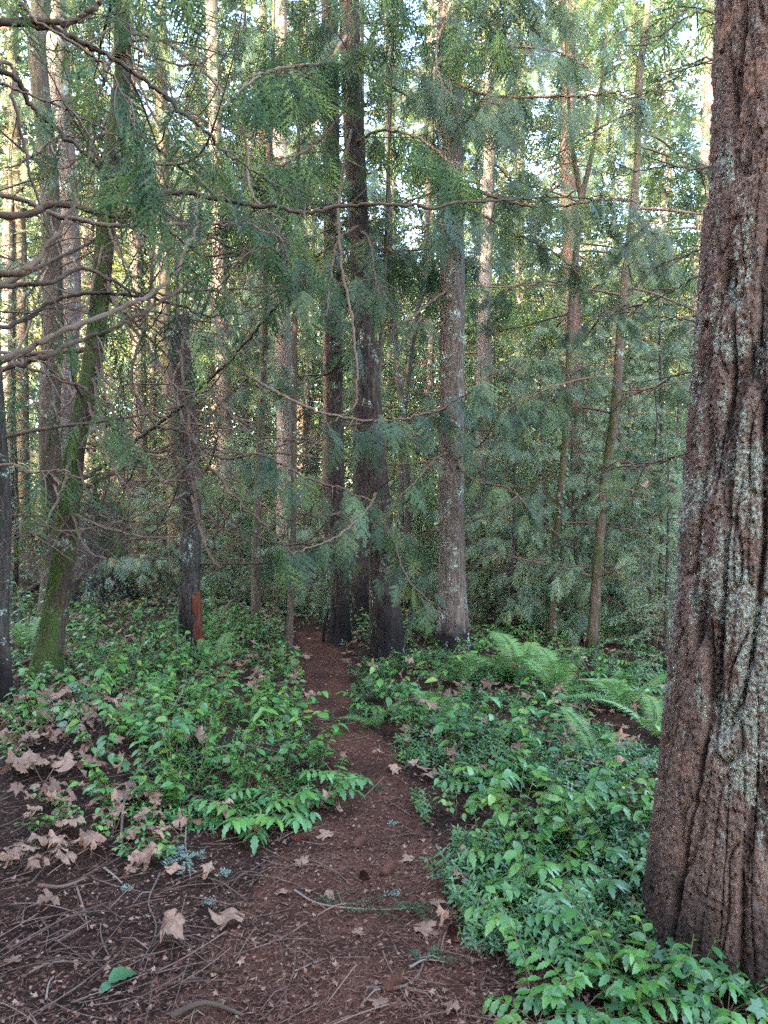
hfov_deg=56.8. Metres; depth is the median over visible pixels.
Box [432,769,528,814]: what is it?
holly leaved shrub
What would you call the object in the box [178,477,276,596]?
understorey tree
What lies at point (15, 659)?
shrub
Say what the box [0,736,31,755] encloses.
shrub
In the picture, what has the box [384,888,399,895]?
lichen tuft
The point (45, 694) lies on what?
fallen leaf
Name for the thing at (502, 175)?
conifer tree
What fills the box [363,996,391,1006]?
fallen leaf
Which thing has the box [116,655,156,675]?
shrub
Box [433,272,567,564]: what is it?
maple tree
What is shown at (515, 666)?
caught leaf
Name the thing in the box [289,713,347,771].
shrub
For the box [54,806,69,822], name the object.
fallen leaf
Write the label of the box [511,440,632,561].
understorey tree
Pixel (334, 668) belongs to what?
path
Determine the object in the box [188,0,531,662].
fir tree
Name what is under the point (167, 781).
shrub
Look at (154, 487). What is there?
understorey tree
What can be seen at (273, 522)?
hemlock sapling
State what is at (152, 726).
shrub
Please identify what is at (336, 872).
fallen twig
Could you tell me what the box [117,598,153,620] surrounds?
shrub
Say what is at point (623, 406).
hemlock sapling
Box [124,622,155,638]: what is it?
shrub
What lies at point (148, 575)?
bush
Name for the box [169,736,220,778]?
shrub
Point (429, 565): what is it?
bush
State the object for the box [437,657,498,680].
shrub
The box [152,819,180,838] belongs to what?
fallen leaf
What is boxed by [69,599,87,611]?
shrub
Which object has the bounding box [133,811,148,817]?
fallen leaf
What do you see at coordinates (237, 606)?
shrub
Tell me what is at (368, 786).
fir sprig
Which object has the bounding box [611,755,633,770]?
fallen leaf
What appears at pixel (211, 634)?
shrub
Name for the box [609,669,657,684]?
holly leaved shrub
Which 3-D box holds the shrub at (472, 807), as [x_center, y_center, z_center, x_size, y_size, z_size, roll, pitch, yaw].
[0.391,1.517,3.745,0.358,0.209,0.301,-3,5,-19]
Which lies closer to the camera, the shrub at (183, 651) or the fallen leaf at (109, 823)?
the fallen leaf at (109, 823)
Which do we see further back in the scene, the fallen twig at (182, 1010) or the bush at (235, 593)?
the bush at (235, 593)
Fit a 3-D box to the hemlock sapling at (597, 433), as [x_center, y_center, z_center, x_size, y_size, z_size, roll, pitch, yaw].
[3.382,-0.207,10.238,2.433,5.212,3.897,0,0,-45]
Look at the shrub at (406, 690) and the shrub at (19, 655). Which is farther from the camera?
the shrub at (19, 655)
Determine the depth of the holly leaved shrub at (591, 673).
6.21 m
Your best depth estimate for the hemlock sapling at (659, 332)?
8.56 m
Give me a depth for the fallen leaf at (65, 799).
3.61 m
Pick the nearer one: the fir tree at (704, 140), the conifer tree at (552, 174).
the fir tree at (704, 140)
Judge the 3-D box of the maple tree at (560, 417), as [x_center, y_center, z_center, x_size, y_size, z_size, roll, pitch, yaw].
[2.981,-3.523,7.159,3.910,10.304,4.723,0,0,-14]
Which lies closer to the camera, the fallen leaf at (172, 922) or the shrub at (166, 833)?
the fallen leaf at (172, 922)
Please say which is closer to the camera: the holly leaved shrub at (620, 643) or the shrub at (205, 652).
the shrub at (205, 652)
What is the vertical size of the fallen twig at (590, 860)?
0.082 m
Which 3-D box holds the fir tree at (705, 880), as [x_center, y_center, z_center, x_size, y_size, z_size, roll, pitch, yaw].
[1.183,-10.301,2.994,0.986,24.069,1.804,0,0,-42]
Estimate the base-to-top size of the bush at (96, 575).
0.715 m
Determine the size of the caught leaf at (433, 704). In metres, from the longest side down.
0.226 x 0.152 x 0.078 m
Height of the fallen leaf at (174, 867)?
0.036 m
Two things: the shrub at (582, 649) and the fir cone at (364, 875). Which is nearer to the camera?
the fir cone at (364, 875)
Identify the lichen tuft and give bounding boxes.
[115,883,136,891]
[202,896,215,906]
[218,866,232,876]
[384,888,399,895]
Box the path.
[147,631,488,1023]
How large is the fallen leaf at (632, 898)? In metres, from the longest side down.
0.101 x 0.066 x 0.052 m
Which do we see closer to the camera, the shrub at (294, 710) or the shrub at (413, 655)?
the shrub at (294, 710)
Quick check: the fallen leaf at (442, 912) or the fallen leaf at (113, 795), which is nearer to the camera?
the fallen leaf at (442, 912)
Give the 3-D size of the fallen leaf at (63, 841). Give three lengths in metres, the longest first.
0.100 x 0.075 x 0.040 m
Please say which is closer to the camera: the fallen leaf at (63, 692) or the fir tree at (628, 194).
the fallen leaf at (63, 692)
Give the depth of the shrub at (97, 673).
4.95 m
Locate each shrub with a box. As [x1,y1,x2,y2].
[0,658,49,721]
[0,696,48,746]
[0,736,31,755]
[0,740,25,769]
[9,609,31,631]
[10,647,32,667]
[11,582,36,620]
[12,610,70,634]
[12,645,33,659]
[12,666,67,689]
[14,810,58,832]
[15,661,49,691]
[16,631,72,646]
[17,704,46,726]
[20,589,36,615]
[22,632,71,657]
[28,783,68,805]
[32,679,66,696]
[36,794,78,830]
[41,655,90,683]
[46,650,101,686]
[52,689,156,758]
[56,805,114,832]
[57,700,81,712]
[59,634,137,704]
[60,708,90,721]
[62,661,122,695]
[63,636,90,665]
[65,612,105,641]
[65,627,97,650]
[66,631,111,662]
[67,610,78,628]
[68,611,98,627]
[68,755,112,805]
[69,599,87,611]
[70,600,96,621]
[75,640,129,678]
[78,627,106,640]
[84,602,138,635]
[84,779,123,801]
[87,619,181,685]
[89,719,196,775]
[90,801,153,842]
[92,618,118,640]
[92,668,173,725]
[92,697,139,744]
[94,611,163,663]
[98,661,167,695]
[101,637,141,688]
[105,667,144,699]
[106,634,131,656]
[108,610,146,632]
[111,832,148,857]
[114,596,143,613]
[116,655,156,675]
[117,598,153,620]
[117,689,207,747]
[118,715,155,742]
[118,769,196,806]
[122,681,208,755]
[123,828,194,859]
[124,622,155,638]
[125,781,163,806]
[129,673,179,726]
[129,821,177,856]
[130,693,217,745]
[133,641,179,666]
[134,657,169,679]
[135,615,158,630]
[136,677,182,702]
[136,755,184,807]
[137,741,186,774]
[138,697,188,768]
[141,625,175,650]
[143,653,185,692]
[143,674,173,705]
[146,622,165,638]
[149,637,199,654]
[149,717,248,795]
[154,607,206,667]
[156,654,215,697]
[159,762,200,781]
[160,619,177,631]
[160,733,226,769]
[161,630,238,672]
[162,752,229,795]
[166,642,191,675]
[167,634,232,686]
[168,596,207,615]
[168,609,208,623]
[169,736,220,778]
[174,620,233,666]
[175,777,258,822]
[176,610,222,625]
[176,671,234,709]
[179,666,243,711]
[181,662,226,695]
[182,794,268,834]
[183,722,217,741]
[187,788,314,854]
[192,623,243,655]
[198,615,238,646]
[199,677,226,699]
[202,577,245,615]
[202,578,235,614]
[202,606,236,626]
[205,614,229,631]
[205,620,226,641]
[206,615,233,638]
[207,700,232,749]
[213,611,252,631]
[215,748,271,777]
[221,600,248,618]
[222,615,255,642]
[222,694,280,718]
[226,728,298,791]
[227,609,264,630]
[230,597,276,622]
[230,635,270,658]
[231,625,262,638]
[236,680,299,722]
[240,676,329,753]
[244,693,293,712]
[244,788,321,833]
[245,679,310,724]
[245,692,342,768]
[249,618,270,639]
[250,786,364,815]
[251,640,299,672]
[252,683,303,698]
[252,686,286,730]
[253,665,284,709]
[260,669,294,705]
[265,641,307,669]
[274,694,292,730]
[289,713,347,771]
[292,771,372,813]
[299,751,372,787]
[335,691,407,718]
[364,677,402,703]
[366,649,403,674]
[366,659,417,715]
[374,704,429,735]
[389,696,440,719]
[398,640,439,668]
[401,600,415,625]
[407,624,434,648]
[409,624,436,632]
[411,661,451,679]
[415,618,436,636]
[416,640,477,690]
[425,674,499,751]
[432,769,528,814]
[433,771,491,821]
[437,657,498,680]
[445,748,537,785]
[453,633,487,655]
[455,818,558,884]
[455,877,591,957]
[457,712,542,797]
[459,856,535,892]
[465,636,493,652]
[469,812,523,862]
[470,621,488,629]
[471,631,505,645]
[474,794,548,832]
[476,786,531,828]
[478,625,504,660]
[478,783,563,861]
[479,955,605,1023]
[481,885,605,1007]
[483,750,569,837]
[485,832,602,882]
[487,624,530,638]
[487,673,545,736]
[488,706,539,736]
[491,696,517,711]
[492,661,545,684]
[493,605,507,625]
[493,850,580,903]
[493,861,608,928]
[499,690,568,761]
[504,804,563,832]
[507,631,543,657]
[508,601,540,641]
[513,941,654,1023]
[514,914,623,976]
[516,675,559,695]
[521,624,560,663]
[523,746,576,788]
[525,743,625,823]
[532,777,628,822]
[533,773,580,845]
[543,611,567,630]
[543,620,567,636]
[545,661,606,680]
[545,789,653,819]
[547,629,586,651]
[547,907,623,951]
[552,691,598,735]
[552,878,696,1008]
[556,650,611,677]
[560,735,587,765]
[560,963,703,1023]
[562,853,645,899]
[564,914,602,1000]
[567,802,611,856]
[568,823,649,866]
[569,642,602,659]
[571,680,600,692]
[572,921,700,971]
[578,916,639,1014]
[582,718,613,746]
[586,958,713,1023]
[594,849,645,876]
[597,747,656,776]
[599,634,631,646]
[601,647,625,662]
[608,753,657,795]
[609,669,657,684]
[609,933,722,1007]
[611,807,651,849]
[613,655,662,667]
[614,675,659,695]
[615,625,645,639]
[617,759,653,831]
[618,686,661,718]
[618,915,719,1002]
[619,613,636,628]
[621,760,657,814]
[622,673,664,695]
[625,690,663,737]
[631,643,660,653]
[633,645,662,658]
[661,956,767,1023]
[668,970,753,1003]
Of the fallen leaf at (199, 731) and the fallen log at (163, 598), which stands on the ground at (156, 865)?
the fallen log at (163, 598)
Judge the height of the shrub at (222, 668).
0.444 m
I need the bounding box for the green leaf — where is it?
[98,967,135,993]
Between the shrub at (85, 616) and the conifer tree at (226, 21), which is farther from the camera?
the conifer tree at (226, 21)
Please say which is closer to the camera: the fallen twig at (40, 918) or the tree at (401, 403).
the fallen twig at (40, 918)
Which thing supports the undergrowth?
on the ground at (156, 865)
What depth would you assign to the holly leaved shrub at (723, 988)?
2.28 m
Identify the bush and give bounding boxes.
[72,572,130,625]
[125,538,172,599]
[201,555,264,612]
[226,558,288,617]
[283,571,330,623]
[398,537,438,611]
[398,567,438,624]
[411,517,498,593]
[610,564,675,649]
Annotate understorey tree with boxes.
[4,264,202,498]
[99,328,276,546]
[108,438,215,553]
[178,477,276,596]
[213,417,329,558]
[215,315,430,567]
[265,470,352,580]
[301,299,468,515]
[317,452,436,566]
[388,464,486,591]
[411,404,565,562]
[438,344,622,550]
[464,457,573,598]
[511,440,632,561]
[560,427,682,605]
[605,409,686,574]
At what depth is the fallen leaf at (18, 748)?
4.07 m
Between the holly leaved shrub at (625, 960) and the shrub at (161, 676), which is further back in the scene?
the shrub at (161, 676)
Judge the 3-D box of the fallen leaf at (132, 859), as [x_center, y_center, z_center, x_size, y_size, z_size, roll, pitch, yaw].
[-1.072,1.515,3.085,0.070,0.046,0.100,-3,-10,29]
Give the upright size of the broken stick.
0.474 m
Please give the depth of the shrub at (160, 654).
5.82 m
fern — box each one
[9,616,85,652]
[182,632,257,665]
[339,699,412,728]
[393,688,471,715]
[418,654,505,689]
[451,632,585,683]
[515,646,606,700]
[560,706,623,753]
[563,671,666,712]
[595,694,663,737]
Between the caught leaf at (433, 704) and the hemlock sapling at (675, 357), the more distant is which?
the hemlock sapling at (675, 357)
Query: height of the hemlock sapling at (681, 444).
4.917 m
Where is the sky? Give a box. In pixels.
[0,0,714,483]
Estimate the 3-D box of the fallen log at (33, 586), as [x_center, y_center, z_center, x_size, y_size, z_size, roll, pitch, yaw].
[-5.363,1.170,10.727,0.146,0.182,1.094,0,0,-3]
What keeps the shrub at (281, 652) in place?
on the ground at (156, 865)
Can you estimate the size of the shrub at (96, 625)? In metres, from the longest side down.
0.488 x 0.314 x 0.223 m
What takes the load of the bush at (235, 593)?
on the ground at (156, 865)
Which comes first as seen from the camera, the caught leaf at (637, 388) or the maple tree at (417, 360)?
the caught leaf at (637, 388)
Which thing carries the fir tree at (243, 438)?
on the ground at (156, 865)
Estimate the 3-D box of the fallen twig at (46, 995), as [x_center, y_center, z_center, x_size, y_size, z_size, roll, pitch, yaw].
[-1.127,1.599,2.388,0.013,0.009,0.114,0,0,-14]
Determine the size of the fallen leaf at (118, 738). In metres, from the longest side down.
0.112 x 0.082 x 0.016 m
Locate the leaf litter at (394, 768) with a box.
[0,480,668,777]
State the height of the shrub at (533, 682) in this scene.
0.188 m
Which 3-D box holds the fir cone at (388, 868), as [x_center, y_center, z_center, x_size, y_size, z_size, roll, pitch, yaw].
[0.015,1.582,3.145,0.047,0.047,0.086,0,-2,38]
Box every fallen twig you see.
[0,899,26,924]
[10,902,107,948]
[11,888,80,920]
[12,636,113,668]
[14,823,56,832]
[22,955,81,976]
[37,877,85,888]
[39,917,75,944]
[43,939,100,965]
[45,975,53,999]
[61,910,109,923]
[64,887,88,929]
[71,851,111,885]
[103,867,121,883]
[108,943,194,967]
[119,751,185,838]
[121,872,188,961]
[140,934,193,954]
[145,676,201,742]
[146,940,206,957]
[152,967,224,989]
[163,916,213,943]
[166,880,228,898]
[170,1000,243,1019]
[180,1000,204,1023]
[183,934,239,970]
[184,744,276,765]
[195,875,244,901]
[211,597,250,642]
[216,832,277,841]
[231,871,265,884]
[242,922,307,959]
[245,867,299,885]
[258,942,308,1021]
[259,851,285,869]
[266,924,325,947]
[282,859,333,875]
[290,951,368,970]
[306,888,359,915]
[307,858,349,883]
[361,955,447,1003]
[369,832,415,862]
[389,985,436,1006]
[390,826,431,838]
[427,931,480,960]
[435,990,543,1019]
[544,758,588,807]
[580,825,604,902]
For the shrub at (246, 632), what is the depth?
8.13 m
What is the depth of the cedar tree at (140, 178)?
3.46 m
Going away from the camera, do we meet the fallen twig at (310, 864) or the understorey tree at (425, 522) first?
the fallen twig at (310, 864)
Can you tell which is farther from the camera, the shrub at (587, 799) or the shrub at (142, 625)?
the shrub at (142, 625)
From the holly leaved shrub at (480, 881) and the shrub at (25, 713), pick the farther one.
the shrub at (25, 713)
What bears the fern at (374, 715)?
on the ground at (156, 865)
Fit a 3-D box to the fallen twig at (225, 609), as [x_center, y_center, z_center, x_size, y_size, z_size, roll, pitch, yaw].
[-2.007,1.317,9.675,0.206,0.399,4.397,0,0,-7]
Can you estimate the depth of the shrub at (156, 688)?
4.62 m
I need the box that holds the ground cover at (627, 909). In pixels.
[345,644,766,1012]
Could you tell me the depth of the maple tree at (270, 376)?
14.66 m
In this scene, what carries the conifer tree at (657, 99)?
on the ground at (156, 865)
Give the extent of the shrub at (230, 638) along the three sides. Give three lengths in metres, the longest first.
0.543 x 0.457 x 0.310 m
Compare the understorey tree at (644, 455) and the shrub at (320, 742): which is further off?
the understorey tree at (644, 455)
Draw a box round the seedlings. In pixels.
[2,607,325,832]
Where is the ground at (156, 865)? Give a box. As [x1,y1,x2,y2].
[0,447,767,1023]
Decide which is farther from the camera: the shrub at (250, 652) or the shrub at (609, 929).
the shrub at (250, 652)
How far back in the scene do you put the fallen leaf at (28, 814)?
3.44 m
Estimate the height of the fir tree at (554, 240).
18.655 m
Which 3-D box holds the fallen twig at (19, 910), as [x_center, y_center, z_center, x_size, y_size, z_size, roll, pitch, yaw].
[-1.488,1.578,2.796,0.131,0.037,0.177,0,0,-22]
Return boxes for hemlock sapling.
[3,349,42,609]
[92,416,168,580]
[95,462,233,597]
[138,433,327,611]
[202,423,287,600]
[230,465,351,620]
[297,335,396,576]
[349,452,496,603]
[399,359,646,633]
[413,323,582,600]
[430,318,617,628]
[432,390,658,646]
[504,318,676,626]
[505,381,687,645]
[526,311,635,585]
[533,321,672,607]
[534,338,644,615]
[567,348,677,609]
[591,289,690,647]
[597,440,682,686]
[599,299,693,617]
[607,194,707,605]
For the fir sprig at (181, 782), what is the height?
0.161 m
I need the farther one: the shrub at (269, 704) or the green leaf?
the shrub at (269, 704)
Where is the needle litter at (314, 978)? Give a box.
[0,624,734,1023]
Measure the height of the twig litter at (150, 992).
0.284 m
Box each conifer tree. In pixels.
[0,0,120,441]
[0,0,173,482]
[0,1,35,236]
[0,29,41,298]
[26,133,41,346]
[146,1,254,474]
[168,23,237,335]
[174,0,345,546]
[238,0,351,525]
[343,80,420,430]
[365,5,439,519]
[384,1,537,489]
[436,2,562,570]
[528,2,650,540]
[531,39,623,388]
[533,0,702,578]
[624,97,675,390]
[642,1,700,569]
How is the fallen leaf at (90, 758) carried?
on the ground at (156, 865)
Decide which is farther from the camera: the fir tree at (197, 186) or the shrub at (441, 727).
the fir tree at (197, 186)
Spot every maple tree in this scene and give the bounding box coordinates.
[0,0,204,526]
[0,0,321,554]
[0,136,146,392]
[29,122,237,463]
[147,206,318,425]
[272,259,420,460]
[343,232,495,479]
[422,269,554,508]
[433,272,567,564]
[464,0,715,651]
[466,0,697,643]
[467,246,657,496]
[528,243,693,478]
[582,247,691,472]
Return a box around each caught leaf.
[160,477,173,488]
[368,658,377,670]
[401,657,413,664]
[419,698,437,709]
[453,680,468,692]
[511,662,520,670]
[551,697,561,702]
[632,386,644,395]
[641,480,655,486]
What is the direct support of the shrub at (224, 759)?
on the ground at (156, 865)
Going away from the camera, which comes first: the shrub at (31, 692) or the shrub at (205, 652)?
the shrub at (31, 692)
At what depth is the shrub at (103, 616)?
8.02 m
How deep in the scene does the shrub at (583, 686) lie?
5.84 m
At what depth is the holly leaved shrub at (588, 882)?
2.86 m
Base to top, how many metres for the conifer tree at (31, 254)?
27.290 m
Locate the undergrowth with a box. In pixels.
[9,452,672,646]
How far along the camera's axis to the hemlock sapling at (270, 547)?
11.21 m
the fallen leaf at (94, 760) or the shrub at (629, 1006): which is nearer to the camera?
the shrub at (629, 1006)
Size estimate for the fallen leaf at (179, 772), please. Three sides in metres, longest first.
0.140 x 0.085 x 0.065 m
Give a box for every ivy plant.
[569,966,742,1023]
[611,926,693,975]
[652,949,767,1023]
[715,960,731,973]
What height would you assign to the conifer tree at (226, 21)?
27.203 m
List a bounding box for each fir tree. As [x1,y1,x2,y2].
[0,0,102,527]
[0,0,200,455]
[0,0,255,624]
[0,78,282,707]
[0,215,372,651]
[2,0,312,540]
[6,0,162,498]
[81,0,235,540]
[90,0,256,508]
[92,0,393,570]
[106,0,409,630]
[143,0,322,571]
[178,0,382,589]
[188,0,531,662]
[198,0,514,645]
[204,7,421,529]
[215,0,394,569]
[221,0,504,629]
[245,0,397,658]
[274,118,422,601]
[295,0,700,652]
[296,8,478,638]
[310,0,557,550]
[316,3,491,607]
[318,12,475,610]
[319,0,439,537]
[339,0,670,601]
[344,0,510,567]
[396,0,549,537]
[414,0,656,586]
[435,39,599,586]
[466,0,656,568]
[519,0,767,1006]
[528,0,682,560]
[539,0,713,483]
[588,0,698,591]
[598,0,715,547]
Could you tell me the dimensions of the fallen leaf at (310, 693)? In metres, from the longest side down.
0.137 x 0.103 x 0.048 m
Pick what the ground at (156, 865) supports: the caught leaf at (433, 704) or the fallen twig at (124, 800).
the fallen twig at (124, 800)
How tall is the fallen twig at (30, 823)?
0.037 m
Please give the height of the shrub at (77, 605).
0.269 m
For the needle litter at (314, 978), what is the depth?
2.63 m
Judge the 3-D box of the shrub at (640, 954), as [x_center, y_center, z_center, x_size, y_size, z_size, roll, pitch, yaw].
[0.938,1.506,2.389,0.361,0.201,0.232,2,11,-8]
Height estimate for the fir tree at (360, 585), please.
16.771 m
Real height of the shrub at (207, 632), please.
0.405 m
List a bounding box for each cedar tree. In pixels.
[0,0,501,679]
[0,0,628,539]
[404,0,714,603]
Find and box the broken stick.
[321,608,328,641]
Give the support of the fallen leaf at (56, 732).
on the ground at (156, 865)
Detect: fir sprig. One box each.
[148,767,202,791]
[161,813,205,879]
[294,888,444,921]
[317,709,366,721]
[344,776,387,790]
[407,943,470,968]
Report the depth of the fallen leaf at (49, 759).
3.98 m
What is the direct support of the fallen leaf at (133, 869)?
on the ground at (156, 865)
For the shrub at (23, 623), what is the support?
on the ground at (156, 865)
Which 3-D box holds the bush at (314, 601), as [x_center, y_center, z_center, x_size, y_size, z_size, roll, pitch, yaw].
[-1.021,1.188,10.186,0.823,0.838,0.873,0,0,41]
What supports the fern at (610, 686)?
on the ground at (156, 865)
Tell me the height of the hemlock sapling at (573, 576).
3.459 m
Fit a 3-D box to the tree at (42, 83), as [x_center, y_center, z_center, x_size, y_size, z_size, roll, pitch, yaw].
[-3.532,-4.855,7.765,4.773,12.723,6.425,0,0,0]
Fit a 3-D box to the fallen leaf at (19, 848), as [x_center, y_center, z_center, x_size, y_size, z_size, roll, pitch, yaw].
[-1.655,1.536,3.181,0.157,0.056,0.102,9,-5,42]
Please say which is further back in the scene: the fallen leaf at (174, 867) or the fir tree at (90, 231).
the fir tree at (90, 231)
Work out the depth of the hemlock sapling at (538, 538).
9.14 m
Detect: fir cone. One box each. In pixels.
[292,832,309,841]
[352,835,365,847]
[359,870,369,883]
[380,862,395,874]
[380,973,404,991]
[447,924,460,941]
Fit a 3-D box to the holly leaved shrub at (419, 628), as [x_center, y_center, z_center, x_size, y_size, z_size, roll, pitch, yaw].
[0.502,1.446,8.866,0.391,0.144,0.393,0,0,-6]
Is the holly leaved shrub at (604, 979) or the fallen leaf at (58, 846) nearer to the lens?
the holly leaved shrub at (604, 979)
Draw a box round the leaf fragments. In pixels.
[0,647,563,1023]
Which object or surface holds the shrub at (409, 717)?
on the ground at (156, 865)
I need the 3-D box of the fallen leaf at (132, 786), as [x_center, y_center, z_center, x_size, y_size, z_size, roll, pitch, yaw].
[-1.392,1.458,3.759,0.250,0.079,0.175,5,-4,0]
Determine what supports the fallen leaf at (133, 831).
on the ground at (156, 865)
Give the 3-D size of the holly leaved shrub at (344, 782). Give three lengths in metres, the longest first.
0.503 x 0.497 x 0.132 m
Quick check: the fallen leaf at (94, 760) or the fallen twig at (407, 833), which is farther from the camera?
the fallen leaf at (94, 760)
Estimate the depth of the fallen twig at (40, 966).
2.48 m
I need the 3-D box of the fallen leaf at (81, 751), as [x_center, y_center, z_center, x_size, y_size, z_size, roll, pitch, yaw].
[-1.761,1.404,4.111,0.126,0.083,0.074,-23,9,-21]
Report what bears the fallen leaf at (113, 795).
on the fallen leaf at (107, 807)
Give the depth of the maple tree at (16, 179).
15.92 m
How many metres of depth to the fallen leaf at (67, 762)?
3.88 m
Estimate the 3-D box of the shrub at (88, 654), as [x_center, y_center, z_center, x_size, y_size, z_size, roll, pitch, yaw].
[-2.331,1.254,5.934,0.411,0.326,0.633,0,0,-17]
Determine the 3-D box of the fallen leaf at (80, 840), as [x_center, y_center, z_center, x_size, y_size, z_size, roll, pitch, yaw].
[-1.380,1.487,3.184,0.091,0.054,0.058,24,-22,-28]
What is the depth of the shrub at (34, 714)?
4.41 m
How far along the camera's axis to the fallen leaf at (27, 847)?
3.11 m
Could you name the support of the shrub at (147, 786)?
on the ground at (156, 865)
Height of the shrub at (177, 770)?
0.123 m
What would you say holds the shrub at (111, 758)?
on the ground at (156, 865)
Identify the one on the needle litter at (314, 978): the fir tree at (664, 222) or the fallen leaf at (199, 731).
the fallen leaf at (199, 731)
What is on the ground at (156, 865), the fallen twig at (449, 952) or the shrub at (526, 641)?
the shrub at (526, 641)
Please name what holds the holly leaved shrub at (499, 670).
on the ground at (156, 865)
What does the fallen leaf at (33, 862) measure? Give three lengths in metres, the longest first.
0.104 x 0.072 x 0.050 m
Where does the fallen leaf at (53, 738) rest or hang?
on the ground at (156, 865)
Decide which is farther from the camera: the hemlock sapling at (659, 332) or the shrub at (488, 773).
the hemlock sapling at (659, 332)
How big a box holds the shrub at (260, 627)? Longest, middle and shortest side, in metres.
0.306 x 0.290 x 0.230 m
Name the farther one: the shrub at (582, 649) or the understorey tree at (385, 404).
the understorey tree at (385, 404)
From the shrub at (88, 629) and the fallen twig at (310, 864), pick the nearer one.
the fallen twig at (310, 864)
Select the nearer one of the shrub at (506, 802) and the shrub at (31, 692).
the shrub at (506, 802)
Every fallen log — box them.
[10,581,39,598]
[133,589,250,611]
[273,610,320,617]
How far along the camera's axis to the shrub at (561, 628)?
8.67 m
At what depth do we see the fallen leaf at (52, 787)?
3.73 m
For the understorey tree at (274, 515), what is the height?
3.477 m
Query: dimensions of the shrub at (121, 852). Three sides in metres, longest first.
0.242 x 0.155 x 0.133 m
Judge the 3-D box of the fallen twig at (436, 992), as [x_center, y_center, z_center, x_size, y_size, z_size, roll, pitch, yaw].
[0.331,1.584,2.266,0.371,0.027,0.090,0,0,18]
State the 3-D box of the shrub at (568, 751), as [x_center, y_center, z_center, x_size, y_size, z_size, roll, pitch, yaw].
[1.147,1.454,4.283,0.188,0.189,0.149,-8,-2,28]
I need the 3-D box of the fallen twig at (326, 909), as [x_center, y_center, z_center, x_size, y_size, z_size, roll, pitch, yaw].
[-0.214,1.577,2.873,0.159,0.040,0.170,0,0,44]
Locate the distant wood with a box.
[0,133,695,535]
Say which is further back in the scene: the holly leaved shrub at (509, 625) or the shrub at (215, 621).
the holly leaved shrub at (509, 625)
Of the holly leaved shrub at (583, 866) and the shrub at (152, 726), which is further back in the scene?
the shrub at (152, 726)
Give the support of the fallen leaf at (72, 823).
on the shrub at (81, 812)
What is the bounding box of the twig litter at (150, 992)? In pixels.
[0,663,663,1023]
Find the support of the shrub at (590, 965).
on the ground at (156, 865)
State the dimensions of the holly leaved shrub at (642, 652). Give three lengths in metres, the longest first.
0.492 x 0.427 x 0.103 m
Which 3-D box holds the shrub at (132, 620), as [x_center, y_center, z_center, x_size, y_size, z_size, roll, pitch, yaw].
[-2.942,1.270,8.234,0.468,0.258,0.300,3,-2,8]
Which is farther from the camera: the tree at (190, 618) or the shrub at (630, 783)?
the tree at (190, 618)
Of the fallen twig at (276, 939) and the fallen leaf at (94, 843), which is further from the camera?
the fallen leaf at (94, 843)
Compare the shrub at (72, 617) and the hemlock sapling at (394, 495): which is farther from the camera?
the hemlock sapling at (394, 495)
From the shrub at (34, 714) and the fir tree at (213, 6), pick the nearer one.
the shrub at (34, 714)
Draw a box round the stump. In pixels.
[70,502,135,607]
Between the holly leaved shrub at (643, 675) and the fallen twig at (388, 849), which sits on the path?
the fallen twig at (388, 849)
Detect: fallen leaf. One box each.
[0,747,41,779]
[0,845,25,867]
[0,847,28,868]
[2,954,22,964]
[5,692,49,711]
[5,842,24,850]
[7,782,24,797]
[9,852,22,865]
[14,743,29,753]
[16,754,42,767]
[17,728,42,745]
[17,736,37,745]
[21,844,41,851]
[22,806,38,822]
[23,832,56,845]
[24,790,38,802]
[24,856,41,871]
[26,804,42,816]
[29,753,59,774]
[29,782,40,790]
[31,853,49,864]
[32,888,64,906]
[38,777,68,801]
[41,752,86,787]
[42,829,72,849]
[43,787,57,801]
[44,688,54,693]
[45,727,65,740]
[46,688,76,702]
[48,734,59,742]
[48,806,65,828]
[48,844,67,861]
[50,835,67,847]
[51,819,64,826]
[51,849,78,868]
[53,795,71,804]
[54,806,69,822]
[55,785,77,806]
[60,815,85,827]
[62,723,85,737]
[66,837,83,850]
[72,744,88,759]
[75,754,109,764]
[78,744,91,754]
[78,780,89,787]
[79,828,104,844]
[83,831,106,850]
[85,810,107,818]
[88,756,107,769]
[90,840,103,856]
[91,789,117,810]
[93,803,119,815]
[94,689,110,699]
[97,779,142,794]
[103,818,115,827]
[108,697,119,706]
[110,796,126,809]
[110,805,126,830]
[113,735,124,742]
[113,759,125,773]
[114,786,131,802]
[119,832,133,840]
[121,705,146,714]
[125,864,141,872]
[127,826,143,839]
[127,855,143,868]
[131,841,171,871]
[133,811,146,820]
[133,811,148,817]
[134,858,146,867]
[139,788,162,796]
[139,804,156,822]
[139,820,154,830]
[146,790,160,802]
[149,797,161,804]
[149,827,164,838]
[151,908,187,944]
[152,809,165,818]
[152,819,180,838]
[165,862,185,873]
[169,767,182,776]
[169,809,188,828]
[184,725,207,748]
[188,818,204,824]
[194,860,219,879]
[208,907,254,930]
[214,797,233,819]
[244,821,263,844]
[258,785,282,794]
[275,888,292,895]
[294,855,308,870]
[301,654,310,658]
[304,690,318,696]
[316,829,338,840]
[319,789,342,811]
[324,887,334,899]
[345,927,364,936]
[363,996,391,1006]
[397,854,421,863]
[413,920,438,938]
[428,897,447,906]
[436,905,450,926]
[440,868,472,886]
[440,999,460,1015]
[460,844,475,862]
[483,714,496,724]
[513,981,530,989]
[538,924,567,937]
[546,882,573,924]
[567,724,575,731]
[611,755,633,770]
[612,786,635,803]
[624,895,643,908]
[630,702,639,709]

